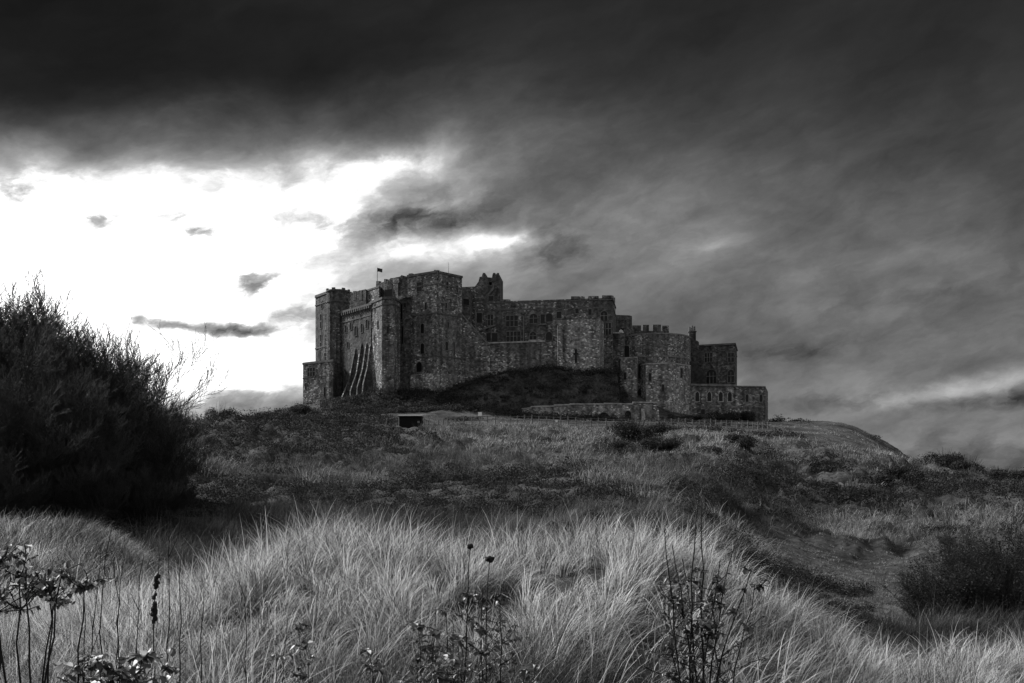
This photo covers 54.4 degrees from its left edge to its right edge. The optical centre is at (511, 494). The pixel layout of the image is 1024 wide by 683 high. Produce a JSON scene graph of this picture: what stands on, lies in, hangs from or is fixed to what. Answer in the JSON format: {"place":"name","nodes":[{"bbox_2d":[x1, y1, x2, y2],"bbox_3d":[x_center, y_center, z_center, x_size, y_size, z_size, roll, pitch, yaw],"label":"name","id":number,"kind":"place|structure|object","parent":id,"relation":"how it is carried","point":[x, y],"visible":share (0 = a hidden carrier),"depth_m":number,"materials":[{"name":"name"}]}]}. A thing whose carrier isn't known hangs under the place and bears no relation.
{"place":"outdoors","nodes":[
{"label":"outdoors","id":0,"kind":"place"},
{"bbox_2d":[0,369,1023,682],"bbox_3d":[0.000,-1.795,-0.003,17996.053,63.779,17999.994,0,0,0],"label":"ground","id":1,"kind":"structure","parent":0,"point":[826,541],"depth_m":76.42,"materials":[{"name":"grey plant"}]},
{"bbox_2d":[0,294,67,413],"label":"bare tree","id":2,"kind":"object","parent":1,"relation":"on","point":[30,369],"visible":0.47,"depth_m":35.24,"materials":[{"name":"grey plant"}]},
{"bbox_2d":[0,444,74,521],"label":"bush","id":3,"kind":"object","parent":1,"relation":"on","point":[28,493],"visible":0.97,"depth_m":28.87,"materials":[{"name":"grey plant"}]},
{"bbox_2d":[0,276,95,368],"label":"bare tree","id":4,"kind":"object","parent":1,"relation":"on","point":[13,295],"visible":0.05,"depth_m":45.91,"materials":[{"name":"grey plant"}]},
{"bbox_2d":[0,544,118,682],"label":"withered plant","id":5,"kind":"object","parent":1,"relation":"on","point":[42,587],"visible":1,"depth_m":3.24,"materials":[{"name":"black plant"}]},
{"bbox_2d":[0,360,120,520],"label":"bare tree","id":6,"kind":"object","parent":1,"relation":"on","point":[15,424],"visible":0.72,"depth_m":30.14,"materials":[{"name":"grey plant"}]},
{"bbox_2d":[0,264,120,362],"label":"bare tree","id":7,"kind":"object","parent":1,"relation":"on","point":[41,298],"visible":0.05,"depth_m":46.70,"materials":[{"name":"grey plant"}]},
{"bbox_2d":[0,381,132,515],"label":"bare tree","id":8,"kind":"object","parent":1,"relation":"on","point":[65,423],"visible":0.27,"depth_m":31.71,"materials":[{"name":"grey plant"}]},
{"bbox_2d":[1,353,148,509],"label":"bare tree","id":9,"kind":"object","parent":1,"relation":"on","point":[112,414],"visible":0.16,"depth_m":33.26,"materials":[{"name":"grey plant"}]},
{"bbox_2d":[11,319,152,503],"bbox_3d":[-16.486,-3.014,37.761,5.874,7.835,7.987,0,0,-25],"label":"bare tree","id":10,"kind":"object","parent":1,"relation":"on","point":[109,371],"visible":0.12,"depth_m":38.20,"materials":[{"name":"grey plant"}]},
{"bbox_2d":[83,601,85,681],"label":"dead stalk","id":11,"kind":"object","parent":1,"relation":"on","point":[84,636],"visible":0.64,"depth_m":4.01,"materials":[{"name":"black plant"}]},
{"bbox_2d":[1,303,177,504],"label":"bare tree","id":12,"kind":"object","parent":1,"relation":"on","point":[76,358],"visible":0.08,"depth_m":38.48,"materials":[{"name":"grey plant"}]},
{"bbox_2d":[90,548,101,677],"bbox_3d":[-2.110,0.893,5.044,0.060,1.254,0.068,0,0,-18],"label":"dead stalk","id":13,"kind":"object","parent":1,"relation":"on","point":[94,618],"visible":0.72,"depth_m":5.03,"materials":[{"name":"black plant"}]},
{"bbox_2d":[99,530,111,676],"bbox_3d":[-1.827,0.851,4.468,0.062,1.386,0.021,0,0,0],"label":"dead stalk","id":14,"kind":"object","parent":1,"relation":"on","point":[102,600],"visible":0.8,"depth_m":4.46,"materials":[{"name":"black plant"}]},
{"bbox_2d":[53,647,170,682],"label":"pale leaved weed","id":15,"kind":"object","parent":1,"relation":"on","point":[99,663],"visible":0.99,"depth_m":3.38,"materials":[{"name":"grey plant"}]},
{"bbox_2d":[107,560,119,682],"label":"dead stalk","id":16,"kind":"object","parent":1,"relation":"on","point":[117,619],"visible":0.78,"depth_m":4.79,"materials":[{"name":"black plant"}]},
{"bbox_2d":[32,337,196,498],"bbox_3d":[-17.892,-2.877,41.209,7.524,7.252,7.884,0,0,35],"label":"bare tree","id":17,"kind":"object","parent":1,"relation":"on","point":[173,417],"visible":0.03,"depth_m":41.07,"materials":[{"name":"grey plant"}]},
{"bbox_2d":[115,566,122,681],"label":"dead stalk","id":18,"kind":"object","parent":1,"relation":"on","point":[116,621],"visible":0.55,"depth_m":5.03,"materials":[{"name":"black plant"}]},
{"bbox_2d":[9,299,231,418],"bbox_3d":[-20.303,-4.554,46.417,12.572,9.108,10.702,0,0,37],"label":"bare tree","id":19,"kind":"object","parent":1,"relation":"on","point":[140,360],"visible":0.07,"depth_m":46.62,"materials":[{"name":"grey plant"}]},
{"bbox_2d":[131,555,143,666],"bbox_3d":[-1.954,0.916,5.207,0.052,1.214,0.071,0,0,0],"label":"dead stalk","id":20,"kind":"object","parent":1,"relation":"on","point":[138,608],"visible":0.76,"depth_m":5.18,"materials":[{"name":"black plant"}]},
{"bbox_2d":[118,644,181,682],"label":"pale leaved weed","id":21,"kind":"object","parent":1,"relation":"on","point":[169,670],"visible":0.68,"depth_m":3.97,"materials":[{"name":"grey plant"}]},
{"bbox_2d":[104,396,201,508],"bbox_3d":[-14.063,-1.448,37.398,4.658,4.489,4.880,0,0,-21],"label":"bush","id":22,"kind":"object","parent":1,"relation":"on","point":[158,454],"visible":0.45,"depth_m":36.97,"materials":[{"name":"grey plant"}]},
{"bbox_2d":[150,553,160,678],"bbox_3d":[-1.625,0.903,4.594,0.058,1.280,0.124,0,0,6],"label":"seed stalk","id":23,"kind":"object","parent":1,"relation":"on","point":[154,612],"visible":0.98,"depth_m":4.55,"materials":[{"name":"black plant"}]},
{"bbox_2d":[119,389,207,465],"bbox_3d":[-16.445,-2.302,42.070,7.184,5.204,6.116,0,0,-32],"label":"bare tree","id":24,"kind":"object","parent":1,"relation":"on","point":[192,433],"visible":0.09,"depth_m":42.76,"materials":[{"name":"grey plant"}]},
{"bbox_2d":[166,535,175,682],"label":"dead stalk","id":25,"kind":"object","parent":1,"relation":"on","point":[169,602],"visible":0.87,"depth_m":4.95,"materials":[{"name":"black plant"}]},
{"bbox_2d":[179,559,181,682],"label":"dead stalk","id":26,"kind":"object","parent":1,"relation":"on","point":[180,628],"visible":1,"depth_m":4.75,"materials":[{"name":"black plant"}]},
{"bbox_2d":[139,408,223,484],"bbox_3d":[-16.466,-2.062,46.150,5.460,4.647,6.414,0,0,16],"label":"bare tree","id":27,"kind":"object","parent":1,"relation":"on","point":[196,462],"visible":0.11,"depth_m":46.72,"materials":[{"name":"grey plant"}]},
{"bbox_2d":[200,592,203,682],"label":"dead stalk","id":28,"kind":"object","parent":1,"relation":"on","point":[200,638],"visible":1,"depth_m":4.93,"materials":[{"name":"black plant"}]},
{"bbox_2d":[203,402,237,420],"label":"bush","id":29,"kind":"object","parent":1,"relation":"on","point":[223,411],"visible":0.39,"depth_m":131.04,"materials":[{"name":"black plant"}]},
{"bbox_2d":[238,580,246,682],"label":"dead stalk","id":30,"kind":"object","parent":1,"relation":"on","point":[246,639],"visible":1,"depth_m":5.25,"materials":[{"name":"black plant"}]},
{"bbox_2d":[254,408,299,419],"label":"bush","id":31,"kind":"object","parent":1,"relation":"on","point":[286,413],"visible":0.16,"depth_m":159.23,"materials":[{"name":"black plant"}]},
{"bbox_2d":[270,618,318,682],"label":"weed","id":32,"kind":"object","parent":1,"relation":"on","point":[303,644],"visible":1,"depth_m":4.24,"materials":[{"name":"grey plant"}]},
{"bbox_2d":[286,402,320,414],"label":"bush","id":33,"kind":"object","parent":1,"relation":"on","point":[301,409],"visible":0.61,"depth_m":188.65,"materials":[{"name":"black plant"}]},
{"bbox_2d":[360,648,384,682],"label":"weed","id":34,"kind":"object","parent":1,"relation":"on","point":[366,665],"visible":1,"depth_m":4.39,"materials":[{"name":"grey plant"}]},
{"bbox_2d":[376,423,402,429],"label":"bush","id":35,"kind":"object","parent":1,"relation":"on","point":[388,427],"visible":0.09,"depth_m":130.94,"materials":[{"name":"grey plant"}]},
{"bbox_2d":[397,415,423,427],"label":"hut","id":36,"kind":"object","parent":1,"relation":"on","point":[404,421],"visible":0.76,"depth_m":144.80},
{"bbox_2d":[394,612,474,682],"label":"weed","id":37,"kind":"object","parent":1,"relation":"on","point":[450,658],"visible":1,"depth_m":3.94,"materials":[{"name":"black plant"}]},
{"bbox_2d":[423,419,448,425],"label":"wooden fence","id":38,"kind":"object","parent":1,"relation":"on","point":[434,422],"visible":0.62,"depth_m":155.36,"materials":[{"name":"grey wood"}]},
{"bbox_2d":[427,544,521,682],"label":"tall weed","id":39,"kind":"object","parent":1,"relation":"on","point":[481,631],"visible":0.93,"depth_m":4.39,"materials":[{"name":"black plant"}]},
{"bbox_2d":[0,488,1023,682],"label":"dune grass","id":40,"kind":"structure","parent":1,"relation":"on","point":[343,561],"depth_m":7.74,"materials":[{"name":"grey plant"}]},
{"bbox_2d":[505,664,540,682],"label":"weed","id":41,"kind":"object","parent":1,"relation":"on","point":[531,668],"visible":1,"depth_m":3.66,"materials":[{"name":"grey plant"}]},
{"bbox_2d":[37,363,1023,655],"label":"scrub","id":42,"kind":"object","parent":1,"relation":"on","point":[337,431],"visible":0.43,"depth_m":71.47,"materials":[{"name":"grey plant"}]},
{"bbox_2d":[302,270,767,420],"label":"castle","id":43,"kind":"structure","parent":1,"relation":"on","point":[435,329],"depth_m":233.14,"materials":[{"name":"stone"}]},
{"bbox_2d":[539,434,570,443],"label":"bush","id":44,"kind":"object","parent":1,"relation":"on","point":[554,439],"visible":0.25,"depth_m":119.31,"materials":[{"name":"grey plant"}]},
{"bbox_2d":[522,402,659,420],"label":"ramp wall","id":45,"kind":"structure","parent":1,"relation":"on","point":[648,411],"depth_m":214.05,"materials":[{"name":"stone"}]},
{"bbox_2d":[447,415,768,428],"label":"wooden fence","id":46,"kind":"object","parent":1,"relation":"on","point":[598,422],"visible":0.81,"depth_m":164.88,"materials":[{"name":"grey wood"}]},
{"bbox_2d":[611,417,670,438],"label":"bush","id":47,"kind":"object","parent":1,"relation":"on","point":[651,429],"visible":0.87,"depth_m":116.26,"materials":[{"name":"black plant"}]},
{"bbox_2d":[610,432,685,452],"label":"bush","id":48,"kind":"object","parent":1,"relation":"on","point":[664,444],"visible":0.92,"depth_m":94.75,"materials":[{"name":"black plant"}]},
{"bbox_2d":[667,413,706,419],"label":"bush","id":49,"kind":"object","parent":1,"relation":"on","point":[697,417],"visible":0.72,"depth_m":220.15,"materials":[{"name":"black plant"}]},
{"bbox_2d":[637,488,768,682],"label":"tall weed","id":50,"kind":"object","parent":1,"relation":"on","point":[708,627],"visible":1,"depth_m":4.61,"materials":[{"name":"black plant"}]},
{"bbox_2d":[684,444,722,454],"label":"bush","id":51,"kind":"object","parent":1,"relation":"on","point":[717,451],"visible":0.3,"depth_m":109.99,"materials":[{"name":"grey plant"}]},
{"bbox_2d":[688,326,737,383],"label":"stone house","id":52,"kind":"structure","parent":1,"relation":"on","point":[713,363],"depth_m":251.72,"materials":[{"name":"grey stone"}]},
{"bbox_2d":[704,352,712,362],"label":"window","id":53,"kind":"structure","parent":52,"relation":"in","point":[708,357],"depth_m":252.88,"materials":[{"name":"glass"}]},
{"bbox_2d":[706,369,716,383],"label":"window","id":54,"kind":"structure","parent":52,"relation":"in","point":[711,375],"depth_m":252.63,"materials":[{"name":"glass"}]},
{"bbox_2d":[727,352,733,362],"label":"window","id":55,"kind":"structure","parent":52,"relation":"in","point":[730,356],"depth_m":250.91,"materials":[{"name":"glass"}]},
{"bbox_2d":[727,369,734,382],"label":"window","id":56,"kind":"structure","parent":52,"relation":"in","point":[730,374],"depth_m":250.79,"materials":[{"name":"glass"}]},
{"bbox_2d":[704,408,742,421],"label":"bush","id":57,"kind":"object","parent":1,"relation":"on","point":[735,417],"visible":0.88,"depth_m":225.30,"materials":[{"name":"black plant"}]},
{"bbox_2d":[723,428,759,447],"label":"bush","id":58,"kind":"object","parent":1,"relation":"on","point":[746,440],"visible":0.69,"depth_m":120.27,"materials":[{"name":"black plant"}]},
{"bbox_2d":[722,466,769,480],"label":"bush","id":59,"kind":"object","parent":1,"relation":"on","point":[758,473],"visible":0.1,"depth_m":87.07,"materials":[{"name":"black plant"}]},
{"bbox_2d":[741,409,756,421],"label":"bush","id":60,"kind":"object","parent":1,"relation":"on","point":[749,416],"visible":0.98,"depth_m":225.85,"materials":[{"name":"black plant"}]},
{"bbox_2d":[777,471,841,490],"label":"bush","id":61,"kind":"object","parent":1,"relation":"on","point":[822,484],"visible":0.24,"depth_m":94.92,"materials":[{"name":"black plant"}]},
{"bbox_2d":[795,455,842,471],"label":"bush","id":62,"kind":"object","parent":1,"relation":"on","point":[814,465],"visible":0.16,"depth_m":116.87,"materials":[{"name":"black plant"}]},
{"bbox_2d":[814,481,880,504],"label":"bush","id":63,"kind":"object","parent":1,"relation":"on","point":[851,493],"visible":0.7,"depth_m":89.43,"materials":[{"name":"black plant"}]},
{"bbox_2d":[842,467,895,487],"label":"bush","id":64,"kind":"object","parent":1,"relation":"on","point":[882,479],"visible":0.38,"depth_m":106.64,"materials":[{"name":"black plant"}]},
{"bbox_2d":[884,461,926,482],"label":"bush","id":65,"kind":"object","parent":1,"relation":"on","point":[903,472],"visible":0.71,"depth_m":110.23,"materials":[{"name":"black plant"}]},
{"bbox_2d":[871,544,1010,623],"bbox_3d":[12.814,2.909,29.917,4.326,2.967,3.777,0,0,-44],"label":"bush","id":66,"kind":"object","parent":1,"relation":"on","point":[915,604],"visible":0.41,"depth_m":29.43,"materials":[{"name":"black plant"}]},
{"bbox_2d":[920,448,966,467],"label":"bush","id":67,"kind":"object","parent":1,"relation":"on","point":[947,459],"visible":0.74,"depth_m":141.53,"materials":[{"name":"black plant"}]},
{"bbox_2d":[919,520,969,535],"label":"bush","id":68,"kind":"object","parent":1,"relation":"on","point":[938,529],"visible":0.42,"depth_m":69.91,"materials":[{"name":"black plant"}]},
{"bbox_2d":[895,512,1023,624],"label":"bush","id":69,"kind":"object","parent":1,"relation":"on","point":[993,586],"visible":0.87,"depth_m":28.47,"materials":[{"name":"black plant"}]},
{"bbox_2d":[949,454,986,473],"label":"bush","id":70,"kind":"object","parent":1,"relation":"on","point":[965,464],"visible":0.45,"depth_m":134.34,"materials":[{"name":"black plant"}]},
{"bbox_2d":[919,501,1023,621],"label":"bush","id":71,"kind":"object","parent":1,"relation":"on","point":[1007,536],"visible":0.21,"depth_m":30.46,"materials":[{"name":"black plant"}]},
{"bbox_2d":[952,465,1023,479],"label":"bush","id":72,"kind":"object","parent":1,"relation":"on","point":[1001,473],"visible":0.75,"depth_m":126.01,"materials":[{"name":"plant"}]},
{"bbox_2d":[0,0,1023,477],"label":"sky","id":73,"kind":"structure","parent":0,"point":[831,192],"materials":[{"name":"grey"}]}
]}

